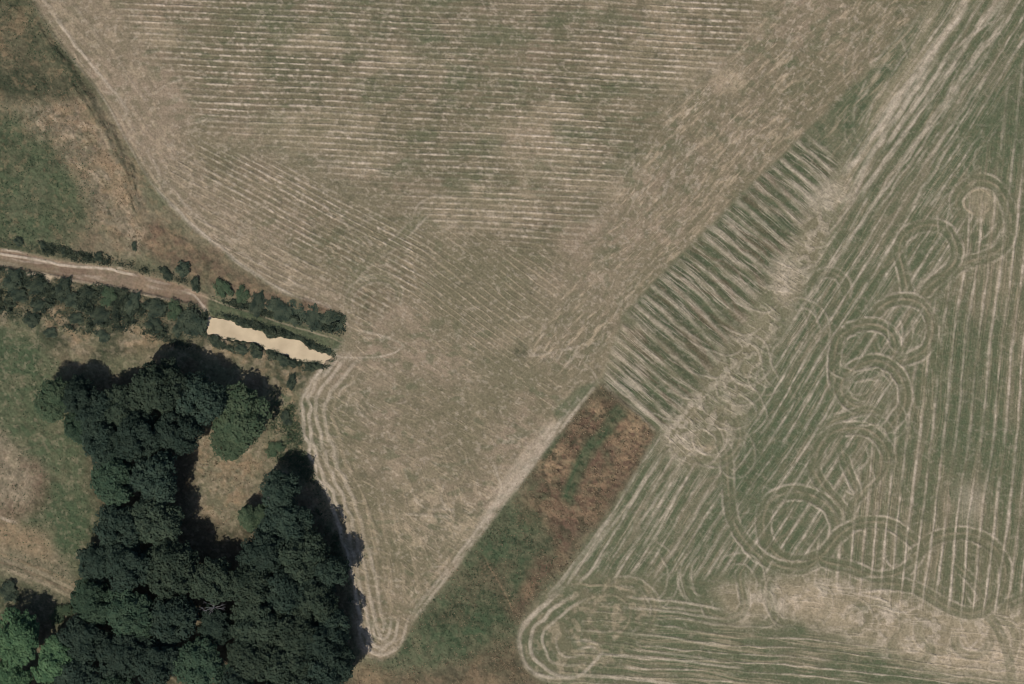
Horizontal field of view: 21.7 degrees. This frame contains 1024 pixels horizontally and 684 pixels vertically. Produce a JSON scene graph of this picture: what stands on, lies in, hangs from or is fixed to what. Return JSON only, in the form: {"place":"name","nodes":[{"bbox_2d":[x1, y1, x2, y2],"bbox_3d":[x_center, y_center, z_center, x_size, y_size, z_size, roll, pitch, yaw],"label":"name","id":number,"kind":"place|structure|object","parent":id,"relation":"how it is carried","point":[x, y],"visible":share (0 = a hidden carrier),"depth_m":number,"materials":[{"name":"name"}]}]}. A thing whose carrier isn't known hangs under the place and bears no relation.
{"place":"outdoors","nodes":[
{"label":"outdoors","id":0,"kind":"place"},
{"bbox_2d":[0,326,92,601],"bbox_3d":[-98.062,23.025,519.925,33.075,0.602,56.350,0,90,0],"label":"lawn","id":1,"kind":"structure","parent":0,"point":[72,475],"depth_m":519.93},
{"bbox_2d":[33,376,69,422],"bbox_3d":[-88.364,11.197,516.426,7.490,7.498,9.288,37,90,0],"label":"broadleaf tree","id":2,"kind":"object","parent":1,"relation":"on","point":[49,396],"visible":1,"depth_m":513.68,"materials":[{"name":"green plant"}]},
{"bbox_2d":[0,250,208,313],"bbox_3d":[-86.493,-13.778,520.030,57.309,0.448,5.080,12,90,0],"label":"dirt path","id":3,"kind":"structure","parent":0,"point":[141,283],"depth_m":520.19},
{"bbox_2d":[0,0,349,329],"bbox_3d":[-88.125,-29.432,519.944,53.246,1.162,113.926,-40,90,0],"label":"rough meadow","id":4,"kind":"structure","parent":0,"point":[177,238],"depth_m":519.87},
{"bbox_2d":[13,236,22,246],"bbox_3d":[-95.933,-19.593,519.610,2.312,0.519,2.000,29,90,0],"label":"shrub","id":5,"kind":"object","parent":4,"relation":"on","point":[18,241],"visible":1,"depth_m":519.48,"materials":[{"name":"green plant"}]},
{"bbox_2d":[0,235,190,285],"bbox_3d":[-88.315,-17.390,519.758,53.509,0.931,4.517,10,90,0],"label":"verge weeds","id":6,"kind":"object","parent":4,"relation":"on","point":[49,248],"visible":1,"depth_m":519.78,"materials":[{"name":"green plant"}]},
{"bbox_2d":[94,251,102,261],"bbox_3d":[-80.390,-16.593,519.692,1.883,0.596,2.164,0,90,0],"label":"shrub","id":7,"kind":"object","parent":4,"relation":"on","point":[98,256],"visible":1,"depth_m":519.52,"materials":[{"name":"green plant"}]},
{"bbox_2d":[159,266,172,281],"bbox_3d":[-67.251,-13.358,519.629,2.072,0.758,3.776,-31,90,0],"label":"shrub","id":8,"kind":"object","parent":4,"relation":"on","point":[166,272],"visible":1,"depth_m":519.51,"materials":[{"name":"green plant"}]},
{"bbox_2d":[174,260,189,277],"bbox_3d":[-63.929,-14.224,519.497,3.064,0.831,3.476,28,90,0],"label":"shrub","id":9,"kind":"object","parent":4,"relation":"on","point":[182,267],"visible":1,"depth_m":519.30,"materials":[{"name":"green plant"}]},
{"bbox_2d":[190,276,199,292],"bbox_3d":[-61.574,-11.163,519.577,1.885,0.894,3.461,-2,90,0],"label":"shrub","id":10,"kind":"object","parent":4,"relation":"on","point":[195,286],"visible":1,"depth_m":519.34,"materials":[{"name":"green plant"}]},
{"bbox_2d":[212,278,233,298],"bbox_3d":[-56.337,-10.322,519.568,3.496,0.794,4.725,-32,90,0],"label":"shrub","id":11,"kind":"object","parent":4,"relation":"on","point":[222,287],"visible":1,"depth_m":519.35,"materials":[{"name":"green plant"}]},
{"bbox_2d":[235,285,250,303],"bbox_3d":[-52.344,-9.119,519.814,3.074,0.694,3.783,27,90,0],"label":"shrub","id":12,"kind":"object","parent":4,"relation":"on","point":[241,295],"visible":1,"depth_m":519.63,"materials":[{"name":"green plant"}]},
{"bbox_2d":[247,290,264,318],"bbox_3d":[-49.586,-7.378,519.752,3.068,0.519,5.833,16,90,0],"label":"shrub","id":13,"kind":"object","parent":4,"relation":"on","point":[254,306],"visible":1,"depth_m":519.62,"materials":[{"name":"green plant"}]},
{"bbox_2d":[263,296,291,323],"bbox_3d":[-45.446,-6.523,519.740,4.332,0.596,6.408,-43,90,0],"label":"shrub","id":14,"kind":"object","parent":4,"relation":"on","point":[276,307],"visible":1,"depth_m":519.64,"materials":[{"name":"green plant"}]},
{"bbox_2d":[316,309,345,334],"bbox_3d":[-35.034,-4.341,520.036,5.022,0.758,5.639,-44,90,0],"label":"shrub","id":15,"kind":"object","parent":4,"relation":"on","point":[327,318],"visible":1,"depth_m":519.89,"materials":[{"name":"green plant"}]},
{"bbox_2d":[0,377,361,683],"bbox_3d":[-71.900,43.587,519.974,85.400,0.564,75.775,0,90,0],"label":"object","id":16,"kind":"structure","parent":0,"point":[208,537],"depth_m":519.96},
{"bbox_2d":[0,580,19,602],"bbox_3d":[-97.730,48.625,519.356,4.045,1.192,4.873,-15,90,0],"label":"shrub","id":17,"kind":"object","parent":16,"relation":"on","point":[8,589],"visible":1,"depth_m":519.03,"materials":[{"name":"green plant"}]},
{"bbox_2d":[0,658,33,683],"bbox_3d":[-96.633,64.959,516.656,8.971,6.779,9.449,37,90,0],"label":"broadleaf tree","id":18,"kind":"object","parent":16,"relation":"on","point":[9,674],"visible":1,"depth_m":514.45,"materials":[{"name":"green plant"}]},
{"bbox_2d":[0,606,39,667],"bbox_3d":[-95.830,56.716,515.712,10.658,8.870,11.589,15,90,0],"label":"broadleaf tree","id":19,"kind":"object","parent":16,"relation":"on","point":[19,642],"visible":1,"depth_m":513.17,"materials":[{"name":"green plant"}]},
{"bbox_2d":[30,634,74,683],"bbox_3d":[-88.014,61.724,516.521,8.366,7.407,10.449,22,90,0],"label":"broadleaf tree","id":20,"kind":"object","parent":16,"relation":"on","point":[53,654],"visible":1,"depth_m":513.97,"materials":[{"name":"green plant"}]},
{"bbox_2d":[49,604,73,625],"bbox_3d":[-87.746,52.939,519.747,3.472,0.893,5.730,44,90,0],"label":"shrub","id":21,"kind":"object","parent":16,"relation":"on","point":[59,610],"visible":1,"depth_m":519.51,"materials":[{"name":"green plant"}]},
{"bbox_2d":[62,412,83,444],"bbox_3d":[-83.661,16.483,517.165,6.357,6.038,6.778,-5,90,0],"label":"broadleaf tree","id":22,"kind":"object","parent":16,"relation":"on","point":[73,430],"visible":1,"depth_m":514.91,"materials":[{"name":"green plant"}]},
{"bbox_2d":[53,660,103,683],"bbox_3d":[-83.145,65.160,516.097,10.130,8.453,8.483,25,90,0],"label":"broadleaf tree","id":23,"kind":"object","parent":16,"relation":"on","point":[78,672],"visible":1,"depth_m":513.61,"materials":[{"name":"green plant"}]},
{"bbox_2d":[60,374,96,415],"bbox_3d":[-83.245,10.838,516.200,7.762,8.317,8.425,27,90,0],"label":"broadleaf tree","id":24,"kind":"object","parent":16,"relation":"on","point":[76,394],"visible":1,"depth_m":513.39,"materials":[{"name":"green plant"}]},
{"bbox_2d":[56,614,108,663],"bbox_3d":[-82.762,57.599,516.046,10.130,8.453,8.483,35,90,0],"label":"broadleaf tree","id":25,"kind":"object","parent":16,"relation":"on","point":[80,640],"visible":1,"depth_m":513.41,"materials":[{"name":"green plant"}]},
{"bbox_2d":[70,578,114,627],"bbox_3d":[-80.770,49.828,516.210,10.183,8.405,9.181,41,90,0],"label":"broadleaf tree","id":26,"kind":"object","parent":16,"relation":"on","point":[88,602],"visible":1,"depth_m":513.66,"materials":[{"name":"green plant"}]},
{"bbox_2d":[75,542,111,583],"bbox_3d":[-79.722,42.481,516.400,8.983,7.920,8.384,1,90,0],"label":"broadleaf tree","id":27,"kind":"object","parent":16,"relation":"on","point":[93,560],"visible":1,"depth_m":513.86,"materials":[{"name":"green plant"}]},
{"bbox_2d":[74,388,118,438],"bbox_3d":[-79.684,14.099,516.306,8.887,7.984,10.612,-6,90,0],"label":"broadleaf tree","id":28,"kind":"object","parent":16,"relation":"on","point":[93,416],"visible":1,"depth_m":513.42,"materials":[{"name":"green plant"}]},
{"bbox_2d":[80,423,123,470],"bbox_3d":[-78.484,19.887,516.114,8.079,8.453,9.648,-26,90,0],"label":"broadleaf tree","id":29,"kind":"object","parent":16,"relation":"on","point":[99,447],"visible":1,"depth_m":513.35,"materials":[{"name":"green plant"}]},
{"bbox_2d":[89,453,134,506],"bbox_3d":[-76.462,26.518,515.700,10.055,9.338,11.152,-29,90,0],"label":"broadleaf tree","id":30,"kind":"object","parent":16,"relation":"on","point":[110,481],"visible":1,"depth_m":512.65,"materials":[{"name":"green plant"}]},
{"bbox_2d":[95,675,135,683],"bbox_3d":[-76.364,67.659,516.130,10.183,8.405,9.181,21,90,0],"label":"broadleaf tree","id":31,"kind":"object","parent":16,"relation":"on","point":[111,680],"visible":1,"depth_m":513.37,"materials":[{"name":"green plant"}]},
{"bbox_2d":[92,504,141,547],"bbox_3d":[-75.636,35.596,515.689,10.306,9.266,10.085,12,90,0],"label":"broadleaf tree","id":32,"kind":"object","parent":16,"relation":"on","point":[118,521],"visible":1,"depth_m":512.43,"materials":[{"name":"green plant"}]},
{"bbox_2d":[91,630,144,682],"bbox_3d":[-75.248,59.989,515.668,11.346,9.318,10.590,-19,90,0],"label":"broadleaf tree","id":33,"kind":"object","parent":16,"relation":"on","point":[114,655],"visible":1,"depth_m":512.60,"materials":[{"name":"green plant"}]},
{"bbox_2d":[101,383,145,428],"bbox_3d":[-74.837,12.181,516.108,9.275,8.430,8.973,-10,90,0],"label":"broadleaf tree","id":34,"kind":"object","parent":16,"relation":"on","point":[124,400],"visible":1,"depth_m":513.30,"materials":[{"name":"green plant"}]},
{"bbox_2d":[105,536,153,593],"bbox_3d":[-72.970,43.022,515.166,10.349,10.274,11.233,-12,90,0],"label":"broadleaf tree","id":35,"kind":"object","parent":16,"relation":"on","point":[128,566],"visible":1,"depth_m":511.91,"materials":[{"name":"green plant"}]},
{"bbox_2d":[104,588,155,638],"bbox_3d":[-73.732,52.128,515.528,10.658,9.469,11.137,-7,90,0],"label":"broadleaf tree","id":36,"kind":"object","parent":16,"relation":"on","point":[129,612],"visible":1,"depth_m":512.27,"materials":[{"name":"green plant"}]},
{"bbox_2d":[115,408,165,461],"bbox_3d":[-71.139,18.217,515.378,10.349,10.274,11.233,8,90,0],"label":"broadleaf tree","id":37,"kind":"object","parent":16,"relation":"on","point":[137,434],"visible":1,"depth_m":512.17,"materials":[{"name":"green plant"}]},
{"bbox_2d":[126,448,177,505],"bbox_3d":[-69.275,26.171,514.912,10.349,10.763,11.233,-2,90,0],"label":"broadleaf tree","id":38,"kind":"object","parent":16,"relation":"on","point":[152,477],"visible":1,"depth_m":511.72,"materials":[{"name":"green plant"}]},
{"bbox_2d":[131,634,180,683],"bbox_3d":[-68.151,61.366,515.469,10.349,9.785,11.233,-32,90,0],"label":"broadleaf tree","id":39,"kind":"object","parent":16,"relation":"on","point":[156,664],"visible":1,"depth_m":512.32,"materials":[{"name":"green plant"}]},
{"bbox_2d":[128,496,184,546],"bbox_3d":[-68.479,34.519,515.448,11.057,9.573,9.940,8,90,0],"label":"broadleaf tree","id":40,"kind":"object","parent":16,"relation":"on","point":[159,521],"visible":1,"depth_m":512.30,"materials":[{"name":"green plant"}]},
{"bbox_2d":[129,356,186,414],"bbox_3d":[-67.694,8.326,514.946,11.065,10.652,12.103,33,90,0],"label":"broadleaf tree","id":41,"kind":"object","parent":16,"relation":"on","point":[157,386],"visible":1,"depth_m":511.50,"materials":[{"name":"green plant"}]},
{"bbox_2d":[144,538,199,603],"bbox_3d":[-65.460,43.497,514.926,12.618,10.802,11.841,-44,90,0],"label":"broadleaf tree","id":42,"kind":"object","parent":16,"relation":"on","point":[172,565],"visible":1,"depth_m":511.64,"materials":[{"name":"green plant"}]},
{"bbox_2d":[148,594,199,646],"bbox_3d":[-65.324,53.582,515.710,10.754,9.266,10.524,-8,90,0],"label":"broadleaf tree","id":43,"kind":"object","parent":16,"relation":"on","point":[172,618],"visible":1,"depth_m":512.68,"materials":[{"name":"green plant"}]},
{"bbox_2d":[151,407,204,456],"bbox_3d":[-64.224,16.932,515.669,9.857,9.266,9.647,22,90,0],"label":"broadleaf tree","id":44,"kind":"object","parent":16,"relation":"on","point":[179,435],"visible":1,"depth_m":512.56,"materials":[{"name":"green plant"}]},
{"bbox_2d":[171,371,228,426],"bbox_3d":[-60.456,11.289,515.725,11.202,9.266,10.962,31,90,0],"label":"broadleaf tree","id":45,"kind":"object","parent":16,"relation":"on","point":[205,396],"visible":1,"depth_m":512.62,"materials":[{"name":"green plant"}]},
{"bbox_2d":[172,636,228,683],"bbox_3d":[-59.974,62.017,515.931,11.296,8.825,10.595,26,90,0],"label":"broadleaf tree","id":46,"kind":"object","parent":16,"relation":"on","point":[201,661],"visible":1,"depth_m":512.99,"materials":[{"name":"green plant"}]},
{"bbox_2d":[189,556,236,605],"bbox_3d":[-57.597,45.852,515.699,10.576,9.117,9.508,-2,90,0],"label":"broadleaf tree","id":47,"kind":"object","parent":16,"relation":"on","point":[212,582],"visible":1,"depth_m":512.65,"materials":[{"name":"green plant"}]},
{"bbox_2d":[197,603,233,645],"bbox_3d":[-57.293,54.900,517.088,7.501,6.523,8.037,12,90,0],"label":"broadleaf tree","id":48,"kind":"object","parent":16,"relation":"on","point":[215,627],"visible":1,"depth_m":515.05,"materials":[{"name":"green plant"}]},
{"bbox_2d":[208,418,245,461],"bbox_3d":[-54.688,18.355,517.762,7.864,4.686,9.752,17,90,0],"label":"broadleaf tree","id":49,"kind":"object","parent":16,"relation":"on","point":[227,449],"visible":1,"depth_m":516.15,"materials":[{"name":"green plant"}]},
{"bbox_2d":[214,663,254,683],"bbox_3d":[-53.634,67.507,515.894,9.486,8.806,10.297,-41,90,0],"label":"broadleaf tree","id":50,"kind":"object","parent":16,"relation":"on","point":[232,676],"visible":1,"depth_m":512.95,"materials":[{"name":"green plant"}]},
{"bbox_2d":[212,380,272,452],"bbox_3d":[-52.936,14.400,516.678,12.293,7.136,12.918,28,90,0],"label":"broadleaf tree","id":51,"kind":"object","parent":16,"relation":"on","point":[240,421],"visible":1,"depth_m":514.47,"materials":[{"name":"green plant"}]},
{"bbox_2d":[226,638,274,683],"bbox_3d":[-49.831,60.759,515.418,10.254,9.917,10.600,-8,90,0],"label":"broadleaf tree","id":52,"kind":"object","parent":16,"relation":"on","point":[250,663],"visible":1,"depth_m":512.17,"materials":[{"name":"green plant"}]},
{"bbox_2d":[229,564,273,610],"bbox_3d":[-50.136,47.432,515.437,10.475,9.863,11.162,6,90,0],"label":"broadleaf tree","id":53,"kind":"object","parent":16,"relation":"on","point":[250,584],"visible":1,"depth_m":511.95,"materials":[{"name":"green plant"}]},
{"bbox_2d":[237,503,267,533],"bbox_3d":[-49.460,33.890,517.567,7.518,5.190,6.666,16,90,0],"label":"broadleaf tree","id":54,"kind":"object","parent":16,"relation":"on","point":[249,517],"visible":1,"depth_m":515.79,"materials":[{"name":"green plant"}]},
{"bbox_2d":[230,600,281,648],"bbox_3d":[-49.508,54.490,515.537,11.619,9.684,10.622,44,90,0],"label":"broadleaf tree","id":55,"kind":"object","parent":16,"relation":"on","point":[253,623],"visible":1,"depth_m":512.19,"materials":[{"name":"green plant"}]},
{"bbox_2d":[235,526,284,577],"bbox_3d":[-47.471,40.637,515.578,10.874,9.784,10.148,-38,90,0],"label":"broadleaf tree","id":56,"kind":"object","parent":16,"relation":"on","point":[260,551],"visible":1,"depth_m":512.34,"materials":[{"name":"green plant"}]},
{"bbox_2d":[265,441,284,458],"bbox_3d":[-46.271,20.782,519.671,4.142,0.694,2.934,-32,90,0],"label":"shrub","id":57,"kind":"object","parent":16,"relation":"on","point":[273,447],"visible":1,"depth_m":519.49,"materials":[{"name":"green plant"}]},
{"bbox_2d":[258,468,301,509],"bbox_3d":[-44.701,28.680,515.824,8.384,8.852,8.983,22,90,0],"label":"broadleaf tree","id":58,"kind":"object","parent":16,"relation":"on","point":[276,488],"visible":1,"depth_m":513.03,"materials":[{"name":"green plant"}]},
{"bbox_2d":[257,501,314,543],"bbox_3d":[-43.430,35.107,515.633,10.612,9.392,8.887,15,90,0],"label":"broadleaf tree","id":59,"kind":"object","parent":16,"relation":"on","point":[290,520],"visible":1,"depth_m":512.68,"materials":[{"name":"green plant"}]},
{"bbox_2d":[280,410,291,425],"bbox_3d":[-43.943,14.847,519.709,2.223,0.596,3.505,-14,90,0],"label":"shrub","id":60,"kind":"object","parent":16,"relation":"on","point":[286,418],"visible":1,"depth_m":519.56,"materials":[{"name":"green plant"}]},
{"bbox_2d":[264,643,311,683],"bbox_3d":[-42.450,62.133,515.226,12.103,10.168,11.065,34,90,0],"label":"broadleaf tree","id":61,"kind":"object","parent":16,"relation":"on","point":[283,666],"visible":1,"depth_m":511.51,"materials":[{"name":"green plant"}]},
{"bbox_2d":[263,566,320,614],"bbox_3d":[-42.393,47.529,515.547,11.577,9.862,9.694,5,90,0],"label":"broadleaf tree","id":62,"kind":"object","parent":16,"relation":"on","point":[285,594],"visible":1,"depth_m":512.07,"materials":[{"name":"green plant"}]},
{"bbox_2d":[271,605,318,654],"bbox_3d":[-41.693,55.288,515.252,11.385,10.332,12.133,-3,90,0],"label":"broadleaf tree","id":63,"kind":"object","parent":16,"relation":"on","point":[290,630],"visible":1,"depth_m":511.52,"materials":[{"name":"green plant"}]},
{"bbox_2d":[278,525,330,583],"bbox_3d":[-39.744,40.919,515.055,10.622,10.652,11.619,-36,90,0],"label":"broadleaf tree","id":64,"kind":"object","parent":16,"relation":"on","point":[299,558],"visible":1,"depth_m":511.38,"materials":[{"name":"green plant"}]},
{"bbox_2d":[262,389,352,603],"bbox_3d":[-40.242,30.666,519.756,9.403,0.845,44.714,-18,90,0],"label":"wood edge weeds","id":65,"kind":"object","parent":16,"relation":"on","point":[296,453],"visible":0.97,"depth_m":519.84,"materials":[{"name":"green plant"}]},
{"bbox_2d":[297,582,338,622],"bbox_3d":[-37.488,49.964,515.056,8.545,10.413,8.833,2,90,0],"label":"broadleaf tree","id":66,"kind":"object","parent":16,"relation":"on","point":[320,598],"visible":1,"depth_m":511.80,"materials":[{"name":"green plant"}]},
{"bbox_2d":[299,626,344,665],"bbox_3d":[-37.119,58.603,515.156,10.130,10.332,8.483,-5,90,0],"label":"broadleaf tree","id":67,"kind":"object","parent":16,"relation":"on","point":[321,646],"visible":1,"depth_m":511.45,"materials":[{"name":"green plant"}]},
{"bbox_2d":[299,658,344,683],"bbox_3d":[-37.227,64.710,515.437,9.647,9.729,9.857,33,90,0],"label":"broadleaf tree","id":68,"kind":"object","parent":16,"relation":"on","point":[316,673],"visible":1,"depth_m":511.69,"materials":[{"name":"green plant"}]},
{"bbox_2d":[312,554,350,592],"bbox_3d":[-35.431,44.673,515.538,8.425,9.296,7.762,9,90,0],"label":"broadleaf tree","id":69,"kind":"object","parent":16,"relation":"on","point":[331,571],"visible":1,"depth_m":512.51,"materials":[{"name":"green plant"}]},
{"bbox_2d":[313,645,355,683],"bbox_3d":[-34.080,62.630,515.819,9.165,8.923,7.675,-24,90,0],"label":"broadleaf tree","id":70,"kind":"object","parent":16,"relation":"on","point":[342,666],"visible":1,"depth_m":512.89,"materials":[{"name":"green plant"}]},
{"bbox_2d":[318,607,351,644],"bbox_3d":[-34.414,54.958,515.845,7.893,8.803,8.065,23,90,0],"label":"broadleaf tree","id":71,"kind":"object","parent":16,"relation":"on","point":[336,620],"visible":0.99,"depth_m":512.87,"materials":[{"name":"green plant"}]},
{"bbox_2d":[0,253,362,654],"bbox_3d":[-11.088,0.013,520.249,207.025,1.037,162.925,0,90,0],"label":"scrub ground","id":72,"kind":"structure","parent":0,"point":[118,355],"depth_m":520.05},
{"bbox_2d":[0,268,21,294],"bbox_3d":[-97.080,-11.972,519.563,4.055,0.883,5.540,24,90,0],"label":"shrub","id":73,"kind":"object","parent":72,"relation":"on","point":[11,278],"visible":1,"depth_m":519.35,"materials":[{"name":"green plant"}]},
{"bbox_2d":[9,289,27,302],"bbox_3d":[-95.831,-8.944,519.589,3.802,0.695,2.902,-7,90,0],"label":"shrub","id":74,"kind":"object","parent":72,"relation":"on","point":[19,295],"visible":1,"depth_m":519.39,"materials":[{"name":"green plant"}]},
{"bbox_2d":[22,313,37,328],"bbox_3d":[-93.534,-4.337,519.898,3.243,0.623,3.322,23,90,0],"label":"shrub","id":75,"kind":"object","parent":72,"relation":"on","point":[29,321],"visible":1,"depth_m":519.74,"materials":[{"name":"green plant"}]},
{"bbox_2d":[24,278,47,295],"bbox_3d":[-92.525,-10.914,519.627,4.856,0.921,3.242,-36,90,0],"label":"shrub","id":76,"kind":"object","parent":72,"relation":"on","point":[34,285],"visible":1,"depth_m":519.48,"materials":[{"name":"green plant"}]},
{"bbox_2d":[28,299,45,311],"bbox_3d":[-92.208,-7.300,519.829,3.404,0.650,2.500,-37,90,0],"label":"shrub","id":77,"kind":"object","parent":72,"relation":"on","point":[41,303],"visible":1,"depth_m":519.74,"materials":[{"name":"green plant"}]},
{"bbox_2d":[43,327,57,337],"bbox_3d":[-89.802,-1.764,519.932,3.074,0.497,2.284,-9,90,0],"label":"shrub","id":78,"kind":"object","parent":72,"relation":"on","point":[49,332],"visible":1,"depth_m":519.80,"materials":[{"name":"green plant"}]},
{"bbox_2d":[54,276,71,302],"bbox_3d":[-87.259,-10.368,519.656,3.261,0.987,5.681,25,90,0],"label":"shrub","id":79,"kind":"object","parent":72,"relation":"on","point":[60,287],"visible":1,"depth_m":519.40,"materials":[{"name":"green plant"}]},
{"bbox_2d":[63,292,78,307],"bbox_3d":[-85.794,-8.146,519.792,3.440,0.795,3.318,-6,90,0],"label":"shrub","id":80,"kind":"object","parent":72,"relation":"on","point":[69,300],"visible":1,"depth_m":519.57,"materials":[{"name":"green plant"}]},
{"bbox_2d":[67,312,83,323],"bbox_3d":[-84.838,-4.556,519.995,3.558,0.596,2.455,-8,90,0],"label":"shrub","id":81,"kind":"object","parent":72,"relation":"on","point":[74,318],"visible":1,"depth_m":519.84,"materials":[{"name":"green plant"}]},
{"bbox_2d":[79,288,95,300],"bbox_3d":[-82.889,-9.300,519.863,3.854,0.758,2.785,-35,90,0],"label":"shrub","id":82,"kind":"object","parent":72,"relation":"on","point":[84,293],"visible":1,"depth_m":519.73,"materials":[{"name":"green plant"}]},
{"bbox_2d":[86,305,110,325],"bbox_3d":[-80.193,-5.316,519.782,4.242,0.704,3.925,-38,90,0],"label":"shrub","id":83,"kind":"object","parent":72,"relation":"on","point":[98,314],"visible":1,"depth_m":519.67,"materials":[{"name":"green plant"}]},
{"bbox_2d":[94,329,109,343],"bbox_3d":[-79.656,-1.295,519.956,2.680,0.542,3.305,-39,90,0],"label":"shrub","id":84,"kind":"object","parent":72,"relation":"on","point":[103,337],"visible":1,"depth_m":519.87,"materials":[{"name":"green plant"}]},
{"bbox_2d":[0,265,209,349],"bbox_3d":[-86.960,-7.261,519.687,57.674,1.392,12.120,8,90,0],"label":"bramble scrub","id":85,"kind":"object","parent":72,"relation":"on","point":[86,307],"visible":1,"depth_m":519.84,"materials":[{"name":"green plant"}]},
{"bbox_2d":[100,286,116,306],"bbox_3d":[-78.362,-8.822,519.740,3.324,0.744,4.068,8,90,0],"label":"shrub","id":86,"kind":"object","parent":72,"relation":"on","point":[106,291],"visible":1,"depth_m":519.54,"materials":[{"name":"green plant"}]},
{"bbox_2d":[124,292,140,316],"bbox_3d":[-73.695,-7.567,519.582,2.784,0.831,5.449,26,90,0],"label":"shrub","id":87,"kind":"object","parent":72,"relation":"on","point":[132,302],"visible":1,"depth_m":519.37,"materials":[{"name":"green plant"}]},
{"bbox_2d":[143,317,162,332],"bbox_3d":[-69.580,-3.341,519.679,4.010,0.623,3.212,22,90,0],"label":"shrub","id":88,"kind":"object","parent":72,"relation":"on","point":[155,322],"visible":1,"depth_m":519.53,"materials":[{"name":"green plant"}]},
{"bbox_2d":[142,297,167,319],"bbox_3d":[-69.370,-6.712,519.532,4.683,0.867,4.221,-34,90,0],"label":"shrub","id":89,"kind":"object","parent":72,"relation":"on","point":[152,306],"visible":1,"depth_m":519.40,"materials":[{"name":"green plant"}]},
{"bbox_2d":[166,298,181,320],"bbox_3d":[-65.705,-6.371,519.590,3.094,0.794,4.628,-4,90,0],"label":"shrub","id":90,"kind":"object","parent":72,"relation":"on","point":[175,309],"visible":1,"depth_m":519.39,"materials":[{"name":"green plant"}]},
{"bbox_2d":[171,320,183,337],"bbox_3d":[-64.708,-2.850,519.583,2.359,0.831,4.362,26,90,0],"label":"shrub","id":91,"kind":"object","parent":72,"relation":"on","point":[177,329],"visible":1,"depth_m":519.37,"materials":[{"name":"green plant"}]},
{"bbox_2d":[177,307,207,338],"bbox_3d":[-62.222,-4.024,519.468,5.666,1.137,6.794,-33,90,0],"label":"shrub","id":92,"kind":"object","parent":72,"relation":"on","point":[192,320],"visible":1,"depth_m":519.28,"materials":[{"name":"green plant"}]},
{"bbox_2d":[211,335,220,347],"bbox_3d":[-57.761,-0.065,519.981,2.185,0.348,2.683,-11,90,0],"label":"shrub","id":93,"kind":"object","parent":72,"relation":"on","point":[215,338],"visible":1,"depth_m":519.88,"materials":[{"name":"green plant"}]},
{"bbox_2d":[234,343,247,354],"bbox_3d":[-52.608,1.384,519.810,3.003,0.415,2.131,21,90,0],"label":"shrub","id":94,"kind":"object","parent":72,"relation":"on","point":[240,349],"visible":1,"depth_m":519.71,"materials":[{"name":"green plant"}]},
{"bbox_2d":[250,350,261,358],"bbox_3d":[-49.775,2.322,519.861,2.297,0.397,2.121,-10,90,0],"label":"shrub","id":95,"kind":"object","parent":72,"relation":"on","point":[255,353],"visible":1,"depth_m":519.76,"materials":[{"name":"green plant"}]},
{"bbox_2d":[201,310,336,371],"bbox_3d":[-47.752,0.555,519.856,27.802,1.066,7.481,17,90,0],"label":"bank reeds","id":96,"kind":"object","parent":72,"relation":"on","point":[310,365],"visible":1,"depth_m":519.98,"materials":[{"name":"green plant"}]},
{"bbox_2d":[212,296,346,352],"bbox_3d":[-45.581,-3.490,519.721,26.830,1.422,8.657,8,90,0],"label":"ditch growth","id":97,"kind":"object","parent":72,"relation":"on","point":[274,331],"visible":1,"depth_m":519.89,"materials":[{"name":"green plant"}]},
{"bbox_2d":[0,0,565,682],"bbox_3d":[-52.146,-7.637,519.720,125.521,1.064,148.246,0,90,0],"label":"green tussocks","id":98,"kind":"object","parent":72,"relation":"on","point":[76,456],"visible":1,"depth_m":519.79,"materials":[{"name":"green plant"}]},
{"bbox_2d":[277,354,288,366],"bbox_3d":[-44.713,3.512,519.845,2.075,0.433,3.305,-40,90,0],"label":"shrub","id":99,"kind":"object","parent":72,"relation":"on","point":[282,360],"visible":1,"depth_m":519.77,"materials":[{"name":"green plant"}]},
{"bbox_2d":[286,372,295,390],"bbox_3d":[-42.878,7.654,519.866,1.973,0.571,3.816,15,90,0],"label":"shrub","id":100,"kind":"object","parent":72,"relation":"on","point":[289,384],"visible":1,"depth_m":519.72,"materials":[{"name":"green plant"}]},
{"bbox_2d":[286,299,305,327],"bbox_3d":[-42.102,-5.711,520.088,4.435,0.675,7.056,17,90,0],"label":"shrub","id":101,"kind":"object","parent":72,"relation":"on","point":[293,321],"visible":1,"depth_m":519.90,"materials":[{"name":"green plant"}]},
{"bbox_2d":[303,303,323,331],"bbox_3d":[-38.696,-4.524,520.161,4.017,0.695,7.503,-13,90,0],"label":"shrub","id":102,"kind":"object","parent":72,"relation":"on","point":[312,320],"visible":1,"depth_m":519.95,"materials":[{"name":"green plant"}]},
{"bbox_2d":[22,79,653,683],"bbox_3d":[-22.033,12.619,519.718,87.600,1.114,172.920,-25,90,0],"label":"rough grass","id":103,"kind":"structure","parent":72,"relation":"on","point":[516,483],"depth_m":519.81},
{"bbox_2d":[206,316,330,363],"bbox_3d":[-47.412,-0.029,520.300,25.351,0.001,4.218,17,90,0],"label":"pond water","id":104,"kind":"structure","parent":0,"point":[294,348],"depth_m":520.30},
{"bbox_2d":[208,297,344,354],"bbox_3d":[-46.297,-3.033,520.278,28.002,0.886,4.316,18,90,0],"label":"grass lane","id":105,"kind":"object","parent":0,"point":[215,306],"depth_m":520.00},
{"bbox_2d":[34,0,931,661],"bbox_3d":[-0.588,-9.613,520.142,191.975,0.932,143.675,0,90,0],"label":"hay field","id":106,"kind":"structure","parent":0,"point":[482,226],"depth_m":519.97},
{"bbox_2d":[350,383,657,683],"bbox_3d":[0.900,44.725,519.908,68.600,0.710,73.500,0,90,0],"label":"fallow strip","id":107,"kind":"object","parent":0,"point":[587,446],"visible":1,"depth_m":519.89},
{"bbox_2d":[517,0,1023,683],"bbox_3d":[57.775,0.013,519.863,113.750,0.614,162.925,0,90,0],"label":"mown meadow","id":108,"kind":"structure","parent":0,"point":[813,378],"depth_m":519.93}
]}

